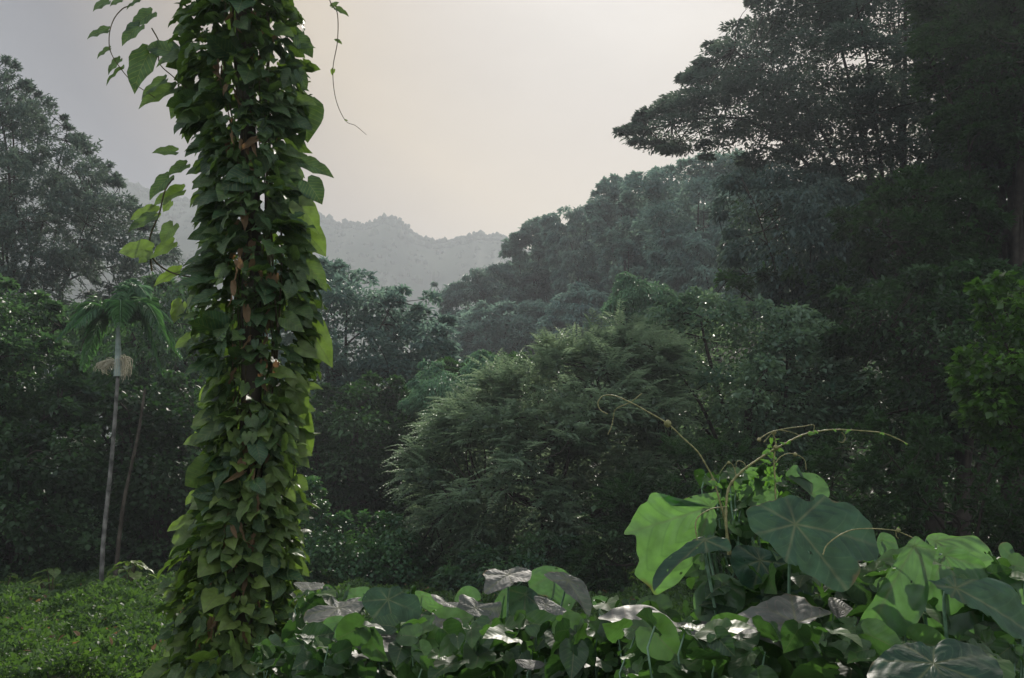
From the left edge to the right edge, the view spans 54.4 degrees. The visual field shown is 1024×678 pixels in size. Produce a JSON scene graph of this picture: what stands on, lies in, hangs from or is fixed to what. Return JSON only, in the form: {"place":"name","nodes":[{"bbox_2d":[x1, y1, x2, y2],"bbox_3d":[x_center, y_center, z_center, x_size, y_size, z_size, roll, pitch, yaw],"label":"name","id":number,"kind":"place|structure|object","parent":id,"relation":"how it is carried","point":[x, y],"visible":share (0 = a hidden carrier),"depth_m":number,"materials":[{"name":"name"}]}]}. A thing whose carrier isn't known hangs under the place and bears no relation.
{"place":"outdoors","nodes":[
{"label":"outdoors","id":0,"kind":"place"},
{"bbox_2d":[0,153,724,476],"bbox_3d":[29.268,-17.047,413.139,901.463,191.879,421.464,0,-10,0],"label":"mountain","id":1,"kind":"structure","parent":0,"point":[446,267],"depth_m":461.53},
{"bbox_2d":[5,151,732,481],"bbox_3d":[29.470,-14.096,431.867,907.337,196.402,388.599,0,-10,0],"label":"mountain forest","id":2,"kind":"object","parent":1,"relation":"on","point":[392,221],"visible":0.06,"depth_m":486.64,"materials":[{"name":"green plant"}]},
{"bbox_2d":[2,284,1000,677],"bbox_3d":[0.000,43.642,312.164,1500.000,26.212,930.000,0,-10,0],"label":"ground","id":3,"kind":"structure","parent":0,"point":[852,452],"depth_m":42.14,"materials":[{"name":"soil"}]},
{"bbox_2d":[0,573,22,586],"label":"ground plant","id":4,"kind":"object","parent":3,"relation":"on","point":[14,578],"visible":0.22,"depth_m":19.69,"materials":[{"name":"green plant"}]},
{"bbox_2d":[26,567,69,594],"bbox_3d":[-8.796,4.726,18.949,1.441,0.729,1.472,0,-10,0],"label":"ground plant","id":5,"kind":"object","parent":3,"relation":"on","point":[55,573],"visible":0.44,"depth_m":18.90,"materials":[{"name":"green plant"}]},
{"bbox_2d":[0,273,101,476],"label":"canopy tree","id":6,"kind":"object","parent":3,"relation":"on","point":[60,400],"visible":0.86,"depth_m":23.59,"materials":[{"name":"green plant"}]},
{"bbox_2d":[0,416,111,580],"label":"creeper thicket","id":7,"kind":"object","parent":3,"relation":"on","point":[29,518],"visible":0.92,"depth_m":21.71,"materials":[{"name":"green plant"}]},
{"bbox_2d":[0,54,185,425],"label":"conical tree","id":8,"kind":"object","parent":3,"relation":"on","point":[21,162],"visible":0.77,"depth_m":42.33,"materials":[{"name":"green plant"}]},
{"bbox_2d":[55,278,182,580],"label":"palm tree","id":9,"kind":"object","parent":3,"relation":"on","point":[126,307],"visible":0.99,"depth_m":20.14,"materials":[{"name":"green plant"}]},
{"bbox_2d":[0,297,240,556],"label":"forest tree","id":10,"kind":"object","parent":3,"relation":"on","point":[102,441],"visible":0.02,"depth_m":34.27,"materials":[{"name":"green plant"}]},
{"bbox_2d":[113,389,145,575],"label":"leaning sapling","id":11,"kind":"object","parent":3,"relation":"on","point":[118,542],"visible":0.91,"depth_m":21.12,"materials":[{"name":"brown plant"}]},
{"bbox_2d":[106,560,156,584],"bbox_3d":[-7.496,4.743,19.496,1.499,0.804,1.231,5,-11,-27],"label":"ground plant","id":12,"kind":"object","parent":3,"relation":"on","point":[137,575],"visible":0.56,"depth_m":19.45,"materials":[{"name":"green plant"}]},
{"bbox_2d":[48,268,225,559],"bbox_3d":[-10.835,2.304,29.075,5.196,9.152,6.258,9,-14,-43],"label":"forest tree","id":13,"kind":"object","parent":3,"relation":"on","point":[134,348],"visible":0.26,"depth_m":28.49,"materials":[{"name":"green plant"}]},
{"bbox_2d":[81,368,211,574],"bbox_3d":[-8.747,3.419,24.609,4.562,5.644,5.032,0,-10,0],"label":"creeper thicket","id":14,"kind":"object","parent":3,"relation":"on","point":[165,508],"visible":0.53,"depth_m":23.87,"materials":[{"name":"green plant"}]},
{"bbox_2d":[144,580,173,596],"bbox_3d":[-6.164,4.520,17.499,0.898,0.537,0.731,3,-10,-15],"label":"ground plant","id":15,"kind":"object","parent":3,"relation":"on","point":[150,590],"visible":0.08,"depth_m":17.40,"materials":[{"name":"green plant"}]},
{"bbox_2d":[87,0,333,677],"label":"creeper covered trunk","id":16,"kind":"object","parent":3,"relation":"on","point":[248,461],"visible":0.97,"depth_m":4.99,"materials":[{"name":"green plant"}]},
{"bbox_2d":[329,0,363,132],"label":"dangling vine","id":17,"kind":"object","parent":16,"relation":"hanging from","point":[339,9],"visible":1,"depth_m":5.37,"materials":[{"name":"green plant"}]},
{"bbox_2d":[247,633,382,677],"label":"broad leaved plant","id":18,"kind":"object","parent":3,"relation":"on","point":[273,655],"visible":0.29,"depth_m":3.76,"materials":[{"name":"green plant"}]},
{"bbox_2d":[262,369,424,554],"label":"forest tree","id":19,"kind":"object","parent":3,"relation":"on","point":[366,459],"visible":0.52,"depth_m":29.99,"materials":[{"name":"green plant"}]},
{"bbox_2d":[241,255,462,531],"bbox_3d":[-6.385,1.982,38.469,9.090,11.013,6.446,0,-10,0],"label":"airy tree","id":20,"kind":"object","parent":3,"relation":"on","point":[393,325],"visible":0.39,"depth_m":37.82,"materials":[{"name":"green plant"}]},
{"bbox_2d":[281,582,442,677],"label":"broad leaved plant","id":21,"kind":"object","parent":3,"relation":"on","point":[328,631],"visible":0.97,"depth_m":3.23,"materials":[{"name":"green plant"}]},
{"bbox_2d":[291,475,437,588],"bbox_3d":[-3.139,4.200,20.591,3.293,2.781,2.738,0,-10,0],"label":"vine mound","id":22,"kind":"object","parent":3,"relation":"on","point":[323,547],"visible":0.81,"depth_m":20.16,"materials":[{"name":"green plant"}]},
{"bbox_2d":[297,399,433,532],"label":"forest tree","id":23,"kind":"object","parent":3,"relation":"on","point":[401,504],"visible":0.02,"depth_m":37.54,"materials":[{"name":"green plant"}]},
{"bbox_2d":[0,577,814,650],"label":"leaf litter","id":24,"kind":"object","parent":3,"relation":"on","point":[77,633],"visible":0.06,"depth_m":11.76,"materials":[{"name":"plant"}]},
{"bbox_2d":[397,349,510,559],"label":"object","id":25,"kind":"object","parent":3,"relation":"on","point":[414,404],"visible":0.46,"depth_m":29.15,"materials":[{"name":"green plant"}]},
{"bbox_2d":[429,263,525,345],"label":"hill tree","id":26,"kind":"object","parent":3,"relation":"on","point":[478,284],"visible":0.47,"depth_m":87.89,"materials":[{"name":"green plant"}]},
{"bbox_2d":[429,297,549,376],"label":"hill tree","id":27,"kind":"object","parent":3,"relation":"on","point":[476,321],"visible":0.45,"depth_m":72.60,"materials":[{"name":"green plant"}]},
{"bbox_2d":[395,565,595,677],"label":"broad leaved plant","id":28,"kind":"object","parent":3,"relation":"on","point":[474,638],"visible":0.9,"depth_m":3.13,"materials":[{"name":"green plant"}]},
{"bbox_2d":[1,245,1002,569],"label":"undergrowth","id":29,"kind":"object","parent":3,"relation":"on","point":[593,509],"visible":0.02,"depth_m":32.44,"materials":[{"name":"green plant"}]},
{"bbox_2d":[0,558,1021,677],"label":"ground cover","id":30,"kind":"object","parent":3,"relation":"on","point":[127,608],"visible":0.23,"depth_m":13.82,"materials":[{"name":"green plant"}]},
{"bbox_2d":[428,528,629,595],"bbox_3d":[0.353,4.508,19.384,3.949,1.647,3.151,0,-10,0],"label":"shrub","id":31,"kind":"object","parent":3,"relation":"on","point":[446,577],"visible":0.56,"depth_m":19.22,"materials":[{"name":"green plant"}]},
{"bbox_2d":[498,216,565,354],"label":"hill tree","id":32,"kind":"object","parent":3,"relation":"on","point":[539,272],"visible":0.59,"depth_m":91.43,"materials":[{"name":"green plant"}]},
{"bbox_2d":[376,298,712,582],"bbox_3d":[0.698,2.770,21.842,7.594,7.134,6.701,0,-10,0],"label":"frond tree","id":33,"kind":"object","parent":3,"relation":"on","point":[574,421],"visible":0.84,"depth_m":20.94,"materials":[{"name":"green plant"}]},
{"bbox_2d":[404,349,706,553],"bbox_3d":[1.514,3.689,33.641,10.580,7.401,9.631,0,-10,0],"label":"forest tree","id":34,"kind":"object","parent":3,"relation":"on","point":[449,366],"visible":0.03,"depth_m":32.91,"materials":[{"name":"green plant"}]},
{"bbox_2d":[515,595,626,677],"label":"broad leaved plant","id":35,"kind":"object","parent":3,"relation":"on","point":[571,637],"visible":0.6,"depth_m":2.74,"materials":[{"name":"green plant"}]},
{"bbox_2d":[535,279,611,348],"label":"hill tree","id":36,"kind":"object","parent":3,"relation":"on","point":[574,304],"visible":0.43,"depth_m":67.53,"materials":[{"name":"green plant"}]},
{"bbox_2d":[537,201,617,324],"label":"hill tree","id":37,"kind":"object","parent":3,"relation":"on","point":[554,238],"visible":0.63,"depth_m":85.85,"materials":[{"name":"green plant"}]},
{"bbox_2d":[460,247,713,382],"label":"forest tree","id":38,"kind":"object","parent":3,"relation":"on","point":[620,262],"visible":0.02,"depth_m":96.42,"materials":[{"name":"green plant"}]},
{"bbox_2d":[583,173,655,310],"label":"hill tree","id":39,"kind":"object","parent":3,"relation":"on","point":[623,242],"visible":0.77,"depth_m":80.43,"materials":[{"name":"green plant"}]},
{"bbox_2d":[510,181,761,295],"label":"forest tree","id":40,"kind":"object","parent":3,"relation":"on","point":[618,218],"visible":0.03,"depth_m":103.20,"materials":[{"name":"green plant"}]},
{"bbox_2d":[598,271,677,367],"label":"tree","id":41,"kind":"object","parent":3,"relation":"on","point":[641,295],"visible":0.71,"depth_m":38.13,"materials":[{"name":"green plant"}]},
{"bbox_2d":[619,148,754,341],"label":"hill tree","id":42,"kind":"object","parent":3,"relation":"on","point":[654,189],"visible":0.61,"depth_m":72.03,"materials":[{"name":"green plant"}]},
{"bbox_2d":[563,420,811,596],"bbox_3d":[3.627,3.518,19.179,5.434,3.973,3.952,0,-10,0],"label":"fern thicket","id":43,"kind":"object","parent":3,"relation":"on","point":[588,559],"visible":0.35,"depth_m":19.02,"materials":[{"name":"green plant"}]},
{"bbox_2d":[646,222,782,363],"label":"hill tree","id":44,"kind":"object","parent":3,"relation":"on","point":[678,260],"visible":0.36,"depth_m":62.57,"materials":[{"name":"green plant"}]},
{"bbox_2d":[593,593,902,677],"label":"broad leaved plant","id":45,"kind":"object","parent":3,"relation":"on","point":[783,636],"visible":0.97,"depth_m":2.14,"materials":[{"name":"green plant"}]},
{"bbox_2d":[640,286,874,559],"bbox_3d":[5.979,2.425,24.519,6.150,7.609,4.970,0,-10,0],"label":"glossy tree","id":46,"kind":"object","parent":3,"relation":"on","point":[798,328],"visible":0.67,"depth_m":24.11,"materials":[{"name":"green plant"}]},
{"bbox_2d":[624,464,898,624],"bbox_3d":[0.654,1.321,2.655,1.912,1.957,1.030,5,-11,-26],"label":"broad leaved plant","id":47,"kind":"object","parent":3,"relation":"on","point":[793,531],"visible":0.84,"depth_m":2.59,"materials":[{"name":"green plant"}]},
{"bbox_2d":[597,393,731,554],"bbox_3d":[0.419,0.368,2.738,0.364,0.442,0.048,0,-10,0],"label":"looping tendril","id":48,"kind":"object","parent":47,"relation":"attached to","point":[712,481],"visible":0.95,"depth_m":2.74,"materials":[{"name":"green plant"}]},
{"bbox_2d":[695,424,907,554],"bbox_3d":[0.736,0.398,2.640,0.651,0.344,0.182,4,-11,-19],"label":"arching tendril","id":49,"kind":"object","parent":47,"relation":"attached to","point":[773,479],"visible":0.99,"depth_m":2.68,"materials":[{"name":"green plant"}]},
{"bbox_2d":[706,160,892,500],"bbox_3d":[9.939,0.291,33.310,6.538,13.121,6.563,0,-10,0],"label":"forest tree","id":50,"kind":"object","parent":3,"relation":"on","point":[817,229],"visible":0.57,"depth_m":32.89,"materials":[{"name":"green plant"}]},
{"bbox_2d":[612,0,1023,497],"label":"giant tree","id":51,"kind":"object","parent":3,"relation":"on","point":[874,97],"visible":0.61,"depth_m":36.50,"materials":[{"name":"green plant"}]},
{"bbox_2d":[683,255,1003,555],"bbox_3d":[12.507,1.978,31.085,14.619,10.188,9.362,0,-10,0],"label":"forest tree","id":52,"kind":"object","parent":3,"relation":"on","point":[731,279],"visible":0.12,"depth_m":30.62,"materials":[{"name":"green plant"}]},
{"bbox_2d":[726,156,1023,394],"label":"forest tree","id":53,"kind":"object","parent":3,"relation":"on","point":[784,238],"visible":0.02,"depth_m":41.42,"materials":[{"name":"green plant"}]},
{"bbox_2d":[780,405,1023,589],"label":"fern thicket","id":54,"kind":"object","parent":3,"relation":"on","point":[912,476],"visible":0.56,"depth_m":17.23,"materials":[{"name":"green plant"}]},
{"bbox_2d":[815,257,1023,535],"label":"forest tree","id":55,"kind":"object","parent":3,"relation":"on","point":[922,282],"visible":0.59,"depth_m":22.80,"materials":[{"name":"green plant"}]},
{"bbox_2d":[824,162,1017,543],"bbox_3d":[11.081,0.745,26.199,5.275,11.303,5.474,0,-10,0],"label":"forest tree","id":56,"kind":"object","parent":3,"relation":"on","point":[920,227],"visible":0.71,"depth_m":25.96,"materials":[{"name":"green plant"}]},
{"bbox_2d":[821,533,1023,677],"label":"broad leaved plant","id":57,"kind":"object","parent":3,"relation":"on","point":[957,587],"visible":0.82,"depth_m":2.32,"materials":[{"name":"green plant"}]},
{"bbox_2d":[822,527,912,554],"bbox_3d":[0.856,0.481,2.370,0.296,0.068,0.020,4,-11,-20],"label":"curling tendril","id":58,"kind":"object","parent":57,"relation":"attached to","point":[898,530],"visible":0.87,"depth_m":2.37,"materials":[{"name":"green plant"}]},
{"bbox_2d":[836,623,1023,677],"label":"broad leaved plant","id":59,"kind":"object","parent":3,"relation":"on","point":[928,651],"visible":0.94,"depth_m":1.91,"materials":[{"name":"green plant"}]},
{"bbox_2d":[900,0,1023,554],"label":"canopy tree","id":60,"kind":"object","parent":3,"relation":"on","point":[970,28],"visible":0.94,"depth_m":27.54,"materials":[{"name":"green plant"}]},
{"bbox_2d":[944,269,1023,460],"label":"bright leaved tree","id":61,"kind":"object","parent":3,"relation":"on","point":[990,399],"visible":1,"depth_m":13.43,"materials":[{"name":"green plant"}]},
{"bbox_2d":[0,0,1006,256],"label":"sky","id":62,"kind":"structure","parent":0,"point":[490,116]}
]}

